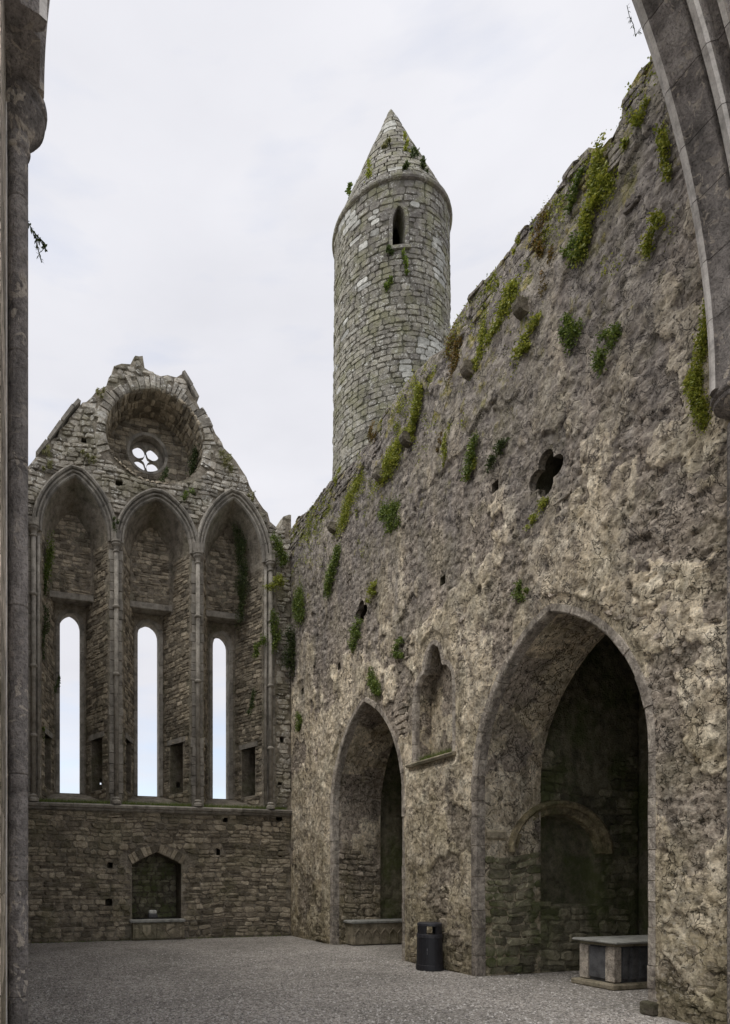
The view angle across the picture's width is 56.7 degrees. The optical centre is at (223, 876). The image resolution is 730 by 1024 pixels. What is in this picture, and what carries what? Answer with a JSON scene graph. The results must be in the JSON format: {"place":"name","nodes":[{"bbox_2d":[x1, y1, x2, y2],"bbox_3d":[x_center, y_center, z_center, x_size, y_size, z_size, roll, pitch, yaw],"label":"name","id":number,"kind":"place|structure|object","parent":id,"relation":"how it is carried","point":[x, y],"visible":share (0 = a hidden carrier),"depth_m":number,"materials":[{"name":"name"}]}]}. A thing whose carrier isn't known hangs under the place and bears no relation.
{"place":"outdoors","nodes":[
{"label":"outdoors","id":0,"kind":"place"},
{"bbox_2d":[28,0,650,798],"label":"sky","id":1,"kind":"structure","parent":0,"point":[190,173],"materials":[{"name":"white"}]},
{"bbox_2d":[7,936,689,1023],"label":"gravel ground","id":2,"kind":"structure","parent":0,"point":[287,945],"depth_m":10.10,"materials":[{"name":"grey gravel"}]},
{"bbox_2d":[7,157,8,1008],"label":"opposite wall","id":3,"kind":"structure","parent":2,"relation":"on","point":[7,583],"depth_m":8.36,"materials":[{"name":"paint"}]},
{"bbox_2d":[129,917,185,940],"bbox_3d":[-1.852,1.420,17.759,1.500,0.560,0.670,0,0,-17],"label":"carved tomb","id":4,"kind":"object","parent":2,"relation":"on","point":[144,929],"visible":0.99,"depth_m":17.48,"materials":[{"name":"stone"}]},
{"bbox_2d":[147,910,157,918],"bbox_3d":[-1.952,1.024,17.828,0.240,0.228,0.220,0,0,-17],"label":"stone block","id":5,"kind":"object","parent":4,"relation":"on","point":[152,914],"depth_m":17.74,"materials":[{"name":"grey stone"}]},
{"bbox_2d":[30,934,287,943],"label":"foot weeds","id":6,"kind":"object","parent":2,"relation":"on","point":[186,938],"visible":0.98,"depth_m":17.87,"materials":[{"name":"green plant"}]},
{"bbox_2d":[27,356,291,942],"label":"gable wall","id":7,"kind":"structure","parent":2,"relation":"on","point":[161,564],"depth_m":18.01,"materials":[{"name":"stone"}]},
{"bbox_2d":[41,616,49,661],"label":"ivy clump","id":8,"kind":"object","parent":7,"relation":"attached to","point":[46,627],"visible":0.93,"depth_m":16.89,"materials":[{"name":"green plant"}]},
{"bbox_2d":[43,572,49,622],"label":"ivy clump","id":9,"kind":"object","parent":7,"relation":"attached to","point":[45,591],"visible":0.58,"depth_m":16.98,"materials":[{"name":"green plant"}]},
{"bbox_2d":[42,444,52,458],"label":"grass tuft","id":10,"kind":"object","parent":7,"relation":"attached to","point":[47,450],"visible":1,"depth_m":16.68,"materials":[{"name":"green plant"}]},
{"bbox_2d":[42,460,53,470],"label":"grass tuft","id":11,"kind":"object","parent":7,"relation":"attached to","point":[47,464],"visible":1,"depth_m":16.67,"materials":[{"name":"green plant"}]},
{"bbox_2d":[43,530,55,594],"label":"ivy clump","id":12,"kind":"object","parent":7,"relation":"attached to","point":[49,560],"visible":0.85,"depth_m":17.00,"materials":[{"name":"green plant"}]},
{"bbox_2d":[53,674,60,693],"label":"ivy clump","id":13,"kind":"object","parent":7,"relation":"attached to","point":[57,684],"visible":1,"depth_m":17.28,"materials":[{"name":"green plant"}]},
{"bbox_2d":[79,449,96,464],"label":"grass tuft","id":14,"kind":"object","parent":7,"relation":"attached to","point":[92,457],"visible":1,"depth_m":16.97,"materials":[{"name":"green plant"}]},
{"bbox_2d":[95,387,104,398],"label":"grass tuft","id":15,"kind":"object","parent":7,"relation":"attached to","point":[98,393],"visible":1,"depth_m":17.07,"materials":[{"name":"green plant"}]},
{"bbox_2d":[112,516,119,531],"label":"ivy clump","id":16,"kind":"object","parent":7,"relation":"attached to","point":[117,523],"visible":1,"depth_m":17.07,"materials":[{"name":"green plant"}]},
{"bbox_2d":[127,432,167,474],"bbox_3d":[-2.256,-12.060,18.867,1.198,1.199,0.574,0,0,-17],"label":"round window","id":17,"kind":"structure","parent":7,"relation":"in","point":[146,442],"depth_m":18.78,"materials":[{"name":"stone"}]},
{"bbox_2d":[39,797,286,809],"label":"ledge grass","id":18,"kind":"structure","parent":7,"relation":"on","point":[150,803],"depth_m":17.61,"materials":[{"name":"green plant"}]},
{"bbox_2d":[157,467,168,483],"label":"ivy clump","id":19,"kind":"object","parent":7,"relation":"attached to","point":[165,472],"visible":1,"depth_m":17.72,"materials":[{"name":"green plant"}]},
{"bbox_2d":[180,487,195,501],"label":"ivy clump","id":20,"kind":"object","parent":7,"relation":"attached to","point":[186,492],"visible":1,"depth_m":17.69,"materials":[{"name":"green plant"}]},
{"bbox_2d":[186,444,198,474],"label":"ivy clump","id":21,"kind":"object","parent":7,"relation":"attached to","point":[193,459],"visible":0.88,"depth_m":18.36,"materials":[{"name":"green plant"}]},
{"bbox_2d":[218,448,233,473],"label":"grass tuft","id":22,"kind":"object","parent":7,"relation":"on","point":[227,458],"visible":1,"depth_m":18.02,"materials":[{"name":"green plant"}]},
{"bbox_2d":[233,571,246,630],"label":"ivy clump","id":23,"kind":"object","parent":7,"relation":"attached to","point":[241,610],"visible":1,"depth_m":18.89,"materials":[{"name":"green plant"}]},
{"bbox_2d":[231,524,250,604],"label":"ivy clump","id":24,"kind":"object","parent":7,"relation":"attached to","point":[243,567],"visible":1,"depth_m":18.79,"materials":[{"name":"green plant"}]},
{"bbox_2d":[247,490,255,501],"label":"grass tuft","id":25,"kind":"object","parent":7,"relation":"attached to","point":[252,497],"visible":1,"depth_m":18.31,"materials":[{"name":"green plant"}]},
{"bbox_2d":[247,686,256,714],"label":"ivy clump","id":26,"kind":"object","parent":7,"relation":"attached to","point":[251,703],"visible":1,"depth_m":18.40,"materials":[{"name":"green plant"}]},
{"bbox_2d":[252,632,268,661],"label":"ivy clump","id":27,"kind":"object","parent":7,"relation":"attached to","point":[256,646],"visible":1,"depth_m":18.36,"materials":[{"name":"green plant"}]},
{"bbox_2d":[268,608,282,653],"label":"ivy clump","id":28,"kind":"object","parent":7,"relation":"attached to","point":[276,637],"visible":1,"depth_m":18.40,"materials":[{"name":"green plant"}]},
{"bbox_2d":[262,572,288,592],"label":"grass tuft","id":29,"kind":"object","parent":7,"relation":"attached to","point":[278,579],"visible":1,"depth_m":18.34,"materials":[{"name":"green plant"}]},
{"bbox_2d":[269,532,289,567],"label":"ivy clump","id":30,"kind":"object","parent":7,"relation":"attached to","point":[283,558],"visible":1,"depth_m":18.48,"materials":[{"name":"green plant"}]},
{"bbox_2d":[279,623,295,679],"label":"ivy clump","id":31,"kind":"object","parent":7,"relation":"attached to","point":[291,642],"visible":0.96,"depth_m":18.48,"materials":[{"name":"green plant"}]},
{"bbox_2d":[0,0,729,1023],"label":"crossing arch","id":32,"kind":"structure","parent":2,"relation":"on","point":[688,42],"depth_m":4.28,"materials":[{"name":"stone"}]},
{"bbox_2d":[28,221,47,262],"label":"hanging sprig","id":33,"kind":"object","parent":32,"relation":"hanging from","point":[38,239],"visible":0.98,"depth_m":4.40,"materials":[{"name":"green plant"}]},
{"bbox_2d":[627,4,641,36],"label":"hanging sprig","id":34,"kind":"object","parent":32,"relation":"hanging from","point":[633,24],"visible":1,"depth_m":6.43,"materials":[{"name":"green plant"}]},
{"bbox_2d":[343,918,402,944],"bbox_3d":[3.939,1.380,16.444,1.870,0.600,0.480,0,0,-17],"label":"chest tomb","id":35,"kind":"object","parent":2,"relation":"on","point":[371,931],"visible":0.79,"depth_m":16.20,"materials":[{"name":"stone"}]},
{"bbox_2d":[416,922,443,971],"bbox_3d":[3.754,1.262,11.908,0.490,0.876,0.490,0,0,-17],"label":"litter bin","id":36,"kind":"object","parent":2,"relation":"on","point":[429,952],"visible":1,"depth_m":11.72,"materials":[{"name":"black plastic"}]},
{"bbox_2d":[289,56,729,1023],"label":"side wall","id":37,"kind":"structure","parent":2,"relation":"on","point":[621,464],"depth_m":10.30,"materials":[{"name":"stone"}]},
{"bbox_2d":[293,711,302,731],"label":"fern clump","id":38,"kind":"object","parent":37,"relation":"attached to","point":[298,722],"visible":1,"depth_m":18.04,"materials":[{"name":"green plant"}]},
{"bbox_2d":[292,579,305,629],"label":"fern clump","id":39,"kind":"object","parent":37,"relation":"attached to","point":[298,601],"visible":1,"depth_m":18.00,"materials":[{"name":"green plant"}]},
{"bbox_2d":[322,539,341,599],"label":"fern clump","id":40,"kind":"object","parent":37,"relation":"attached to","point":[330,573],"visible":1,"depth_m":16.10,"materials":[{"name":"green plant"}]},
{"bbox_2d":[333,467,340,486],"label":"moss patch","id":41,"kind":"object","parent":37,"relation":"attached to","point":[335,478],"visible":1,"depth_m":15.95,"materials":[{"name":"green plant"}]},
{"bbox_2d":[332,466,365,539],"bbox_3d":[2.916,-8.779,15.383,0.140,1.142,1.758,0,0,-17],"label":"moss patch","id":42,"kind":"object","parent":37,"relation":"attached to","point":[348,498],"visible":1,"depth_m":15.38,"materials":[{"name":"green plant"}]},
{"bbox_2d":[347,614,363,652],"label":"fern clump","id":43,"kind":"object","parent":37,"relation":"attached to","point":[355,633],"visible":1,"depth_m":14.98,"materials":[{"name":"green plant"}]},
{"bbox_2d":[365,579,376,604],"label":"fern clump","id":44,"kind":"object","parent":37,"relation":"attached to","point":[371,592],"visible":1,"depth_m":14.28,"materials":[{"name":"green plant"}]},
{"bbox_2d":[367,419,375,443],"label":"moss patch","id":45,"kind":"object","parent":37,"relation":"attached to","point":[370,435],"visible":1,"depth_m":14.35,"materials":[{"name":"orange plant"}]},
{"bbox_2d":[365,667,381,700],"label":"fern clump","id":46,"kind":"object","parent":37,"relation":"attached to","point":[371,683],"visible":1,"depth_m":14.19,"materials":[{"name":"green plant"}]},
{"bbox_2d":[375,495,401,536],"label":"fern clump","id":47,"kind":"object","parent":37,"relation":"attached to","point":[386,512],"visible":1,"depth_m":13.54,"materials":[{"name":"green plant"}]},
{"bbox_2d":[371,418,415,492],"bbox_3d":[3.451,-8.673,13.483,0.252,0.805,1.683,0,0,-17],"label":"fern clump","id":48,"kind":"object","parent":37,"relation":"attached to","point":[391,458],"visible":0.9,"depth_m":13.51,"materials":[{"name":"green plant"}]},
{"bbox_2d":[389,636,404,658],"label":"fern clump","id":49,"kind":"object","parent":37,"relation":"attached to","point":[395,655],"visible":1,"depth_m":13.28,"materials":[{"name":"green plant"}]},
{"bbox_2d":[406,374,423,444],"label":"fern clump","id":50,"kind":"object","parent":37,"relation":"attached to","point":[414,413],"visible":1,"depth_m":12.69,"materials":[{"name":"green plant"}]},
{"bbox_2d":[436,429,443,452],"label":"moss patch","id":51,"kind":"object","parent":37,"relation":"attached to","point":[437,449],"visible":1,"depth_m":11.99,"materials":[{"name":"green plant"}]},
{"bbox_2d":[439,419,451,466],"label":"moss patch","id":52,"kind":"object","parent":37,"relation":"attached to","point":[443,449],"visible":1,"depth_m":11.85,"materials":[{"name":"green plant"}]},
{"bbox_2d":[441,322,463,388],"bbox_3d":[4.079,-9.337,11.639,0.129,1.080,0.602,0,0,-17],"label":"moss patch","id":53,"kind":"object","parent":37,"relation":"attached to","point":[454,346],"visible":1,"depth_m":11.62,"materials":[{"name":"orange plant"}]},
{"bbox_2d":[459,430,478,481],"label":"fern clump","id":54,"kind":"object","parent":37,"relation":"attached to","point":[470,455],"visible":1,"depth_m":11.11,"materials":[{"name":"green plant"}]},
{"bbox_2d":[465,457,476,480],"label":"moss patch","id":55,"kind":"object","parent":37,"relation":"attached to","point":[474,460],"visible":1,"depth_m":11.12,"materials":[{"name":"green plant"}]},
{"bbox_2d":[469,327,484,380],"bbox_3d":[4.271,-8.805,11.011,0.130,0.671,0.520,0,0,-17],"label":"moss patch","id":56,"kind":"object","parent":37,"relation":"attached to","point":[474,359],"visible":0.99,"depth_m":11.00,"materials":[{"name":"green plant"}]},
{"bbox_2d":[289,56,678,613],"bbox_3d":[3.715,-8.719,12.893,0.162,3.068,12.305,0,0,-17],"label":"wall moss","id":57,"kind":"object","parent":37,"relation":"attached to","point":[560,203],"depth_m":11.41,"materials":[{"name":"green plant"}]},
{"bbox_2d":[477,310,491,359],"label":"moss patch","id":58,"kind":"object","parent":37,"relation":"attached to","point":[480,331],"visible":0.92,"depth_m":10.84,"materials":[{"name":"green plant"}]},
{"bbox_2d":[484,268,499,299],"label":"moss patch","id":59,"kind":"object","parent":37,"relation":"attached to","point":[496,283],"visible":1,"depth_m":10.63,"materials":[{"name":"green plant"}]},
{"bbox_2d":[484,435,510,473],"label":"fern clump","id":60,"kind":"object","parent":37,"relation":"attached to","point":[499,444],"visible":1,"depth_m":10.52,"materials":[{"name":"green plant"}]},
{"bbox_2d":[483,273,521,341],"bbox_3d":[4.418,-9.048,10.356,0.259,0.659,0.816,0,0,-17],"label":"fern clump","id":61,"kind":"object","parent":37,"relation":"attached to","point":[513,284],"visible":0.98,"depth_m":10.30,"materials":[{"name":"green plant"}]},
{"bbox_2d":[512,232,519,255],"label":"moss patch","id":62,"kind":"object","parent":37,"relation":"attached to","point":[517,242],"visible":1,"depth_m":10.12,"materials":[{"name":"green plant"}]},
{"bbox_2d":[509,579,528,601],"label":"fern clump","id":63,"kind":"object","parent":37,"relation":"attached to","point":[518,587],"visible":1,"depth_m":10.04,"materials":[{"name":"green plant"}]},
{"bbox_2d":[509,310,543,365],"bbox_3d":[4.573,-8.201,9.923,0.206,0.463,0.691,0,0,-17],"label":"fern clump","id":64,"kind":"object","parent":37,"relation":"attached to","point":[524,347],"visible":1,"depth_m":9.89,"materials":[{"name":"green plant"}]},
{"bbox_2d":[522,496,548,530],"bbox_3d":[4.661,-5.430,9.761,0.127,0.357,0.524,0,0,-17],"label":"moss patch","id":65,"kind":"object","parent":37,"relation":"attached to","point":[542,504],"visible":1,"depth_m":9.70,"materials":[{"name":"green plant"}]},
{"bbox_2d":[530,195,552,260],"bbox_3d":[4.693,-9.551,9.656,0.119,0.798,0.418,0,0,-17],"label":"moss patch","id":66,"kind":"object","parent":37,"relation":"attached to","point":[539,250],"visible":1,"depth_m":9.67,"materials":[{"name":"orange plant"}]},
{"bbox_2d":[538,244,554,296],"bbox_3d":[4.723,-8.882,9.549,0.119,0.627,0.333,0,0,-17],"label":"moss patch","id":67,"kind":"object","parent":37,"relation":"attached to","point":[549,257],"visible":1,"depth_m":9.53,"materials":[{"name":"green plant"}]},
{"bbox_2d":[557,311,584,357],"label":"fern clump","id":68,"kind":"object","parent":37,"relation":"attached to","point":[572,330],"visible":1,"depth_m":9.11,"materials":[{"name":"green plant"}]},
{"bbox_2d":[561,166,585,216],"bbox_3d":[4.827,-9.510,9.039,0.235,0.468,0.327,0,0,-17],"label":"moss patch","id":69,"kind":"object","parent":37,"relation":"attached to","point":[573,188],"visible":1,"depth_m":9.04,"materials":[{"name":"green plant"}]},
{"bbox_2d":[559,226,595,267],"bbox_3d":[4.843,-8.729,8.994,0.227,0.457,0.547,0,0,-17],"label":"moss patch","id":70,"kind":"object","parent":37,"relation":"attached to","point":[573,242],"visible":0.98,"depth_m":9.02,"materials":[{"name":"green plant"}]},
{"bbox_2d":[571,175,603,268],"bbox_3d":[4.878,-8.911,8.844,0.261,1.072,0.490,0,0,-17],"label":"fern clump","id":71,"kind":"object","parent":37,"relation":"attached to","point":[586,218],"visible":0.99,"depth_m":8.83,"materials":[{"name":"green plant"}]},
{"bbox_2d":[585,129,618,200],"bbox_3d":[4.957,-9.333,8.603,0.230,1.059,0.521,0,0,-17],"label":"fern clump","id":72,"kind":"object","parent":37,"relation":"attached to","point":[603,178],"visible":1,"depth_m":8.61,"materials":[{"name":"green plant"}]},
{"bbox_2d":[590,319,623,378],"bbox_3d":[4.980,-6.914,8.541,0.244,0.563,0.516,0,0,-17],"label":"fern clump","id":73,"kind":"object","parent":37,"relation":"attached to","point":[599,353],"visible":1,"depth_m":8.57,"materials":[{"name":"green plant"}]},
{"bbox_2d":[618,94,649,151],"bbox_3d":[5.107,-9.396,8.137,0.231,0.354,0.402,0,0,-17],"label":"fern clump","id":74,"kind":"object","parent":37,"relation":"attached to","point":[636,120],"visible":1,"depth_m":8.10,"materials":[{"name":"green plant"}]},
{"bbox_2d":[637,208,665,260],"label":"fern clump","id":75,"kind":"object","parent":37,"relation":"attached to","point":[654,219],"visible":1,"depth_m":7.93,"materials":[{"name":"green plant"}]},
{"bbox_2d":[652,120,672,182],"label":"fern clump","id":76,"kind":"object","parent":37,"relation":"attached to","point":[664,162],"visible":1,"depth_m":7.77,"materials":[{"name":"green plant"}]},
{"bbox_2d":[680,368,711,436],"bbox_3d":[5.317,-5.395,7.398,0.272,0.963,0.384,0,0,-17],"label":"moss cushion","id":77,"kind":"object","parent":37,"relation":"attached to","point":[700,412],"visible":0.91,"depth_m":7.35,"materials":[{"name":"green plant"}]},
{"bbox_2d":[685,288,708,425],"bbox_3d":[5.345,-5.903,7.330,0.244,1.591,0.342,0,0,-17],"label":"moss cushion","id":78,"kind":"object","parent":37,"relation":"attached to","point":[701,338],"visible":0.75,"depth_m":7.33,"materials":[{"name":"green plant"}]},
{"bbox_2d":[486,635,649,972],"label":"chapel","id":79,"kind":"structure","parent":2,"relation":"on","point":[592,806],"depth_m":12.07,"materials":[{"name":"stone"}]},
{"bbox_2d":[571,935,647,990],"bbox_3d":[6.534,1.336,10.328,1.820,0.728,0.820,0,0,-17],"label":"table tomb","id":80,"kind":"object","parent":2,"relation":"on","point":[614,963],"visible":0.51,"depth_m":9.97,"materials":[{"name":"stone"}]},
{"bbox_2d":[380,744,402,918],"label":"chapel","id":81,"kind":"structure","parent":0,"point":[391,841],"depth_m":16.89,"materials":[{"name":"stone"}]},
{"bbox_2d":[332,109,452,479],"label":"round tower","id":82,"kind":"structure","parent":0,"point":[385,343],"depth_m":25.80,"materials":[{"name":"stone"}]},
{"bbox_2d":[344,182,352,197],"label":"fern clump","id":83,"kind":"object","parent":82,"relation":"attached to","point":[348,190],"visible":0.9,"depth_m":27.24,"materials":[{"name":"green plant"}]},
{"bbox_2d":[364,157,371,182],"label":"fern clump","id":84,"kind":"object","parent":82,"relation":"attached to","point":[368,172],"visible":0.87,"depth_m":26.04,"materials":[{"name":"green plant"}]},
{"bbox_2d":[381,135,391,148],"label":"fern clump","id":85,"kind":"object","parent":82,"relation":"attached to","point":[385,144],"visible":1,"depth_m":26.39,"materials":[{"name":"green plant"}]},
{"bbox_2d":[383,275,392,291],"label":"fern clump","id":86,"kind":"object","parent":82,"relation":"attached to","point":[387,284],"visible":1,"depth_m":25.39,"materials":[{"name":"green plant"}]},
{"bbox_2d":[385,244,394,255],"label":"fern clump","id":87,"kind":"object","parent":82,"relation":"attached to","point":[389,250],"visible":1,"depth_m":25.38,"materials":[{"name":"green plant"}]},
{"bbox_2d":[389,203,410,249],"bbox_3d":[6.876,-25.355,25.859,0.931,1.786,0.983,0,0,7],"label":"belfry window","id":88,"kind":"structure","parent":82,"relation":"in","point":[399,217],"depth_m":25.48,"materials":[{"name":"stone"}]},
{"bbox_2d":[401,247,409,274],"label":"fern clump","id":89,"kind":"object","parent":82,"relation":"attached to","point":[406,265],"visible":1,"depth_m":25.30,"materials":[{"name":"green plant"}]},
{"bbox_2d":[402,160,410,169],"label":"fern clump","id":90,"kind":"object","parent":82,"relation":"attached to","point":[406,164],"visible":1,"depth_m":25.41,"materials":[{"name":"green plant"}]},
{"bbox_2d":[403,131,410,152],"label":"fern clump","id":91,"kind":"object","parent":82,"relation":"attached to","point":[405,148],"visible":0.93,"depth_m":26.18,"materials":[{"name":"green plant"}]},
{"bbox_2d":[410,144,419,158],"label":"fern clump","id":92,"kind":"object","parent":82,"relation":"attached to","point":[414,153],"visible":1,"depth_m":25.97,"materials":[{"name":"green plant"}]},
{"bbox_2d":[420,155,428,173],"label":"fern clump","id":93,"kind":"object","parent":82,"relation":"attached to","point":[423,163],"visible":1,"depth_m":25.70,"materials":[{"name":"green plant"}]},
{"bbox_2d":[417,747,451,759],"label":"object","id":94,"kind":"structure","parent":0,"point":[439,753],"depth_m":12.32,"materials":[{"name":"green plant"}]}
]}

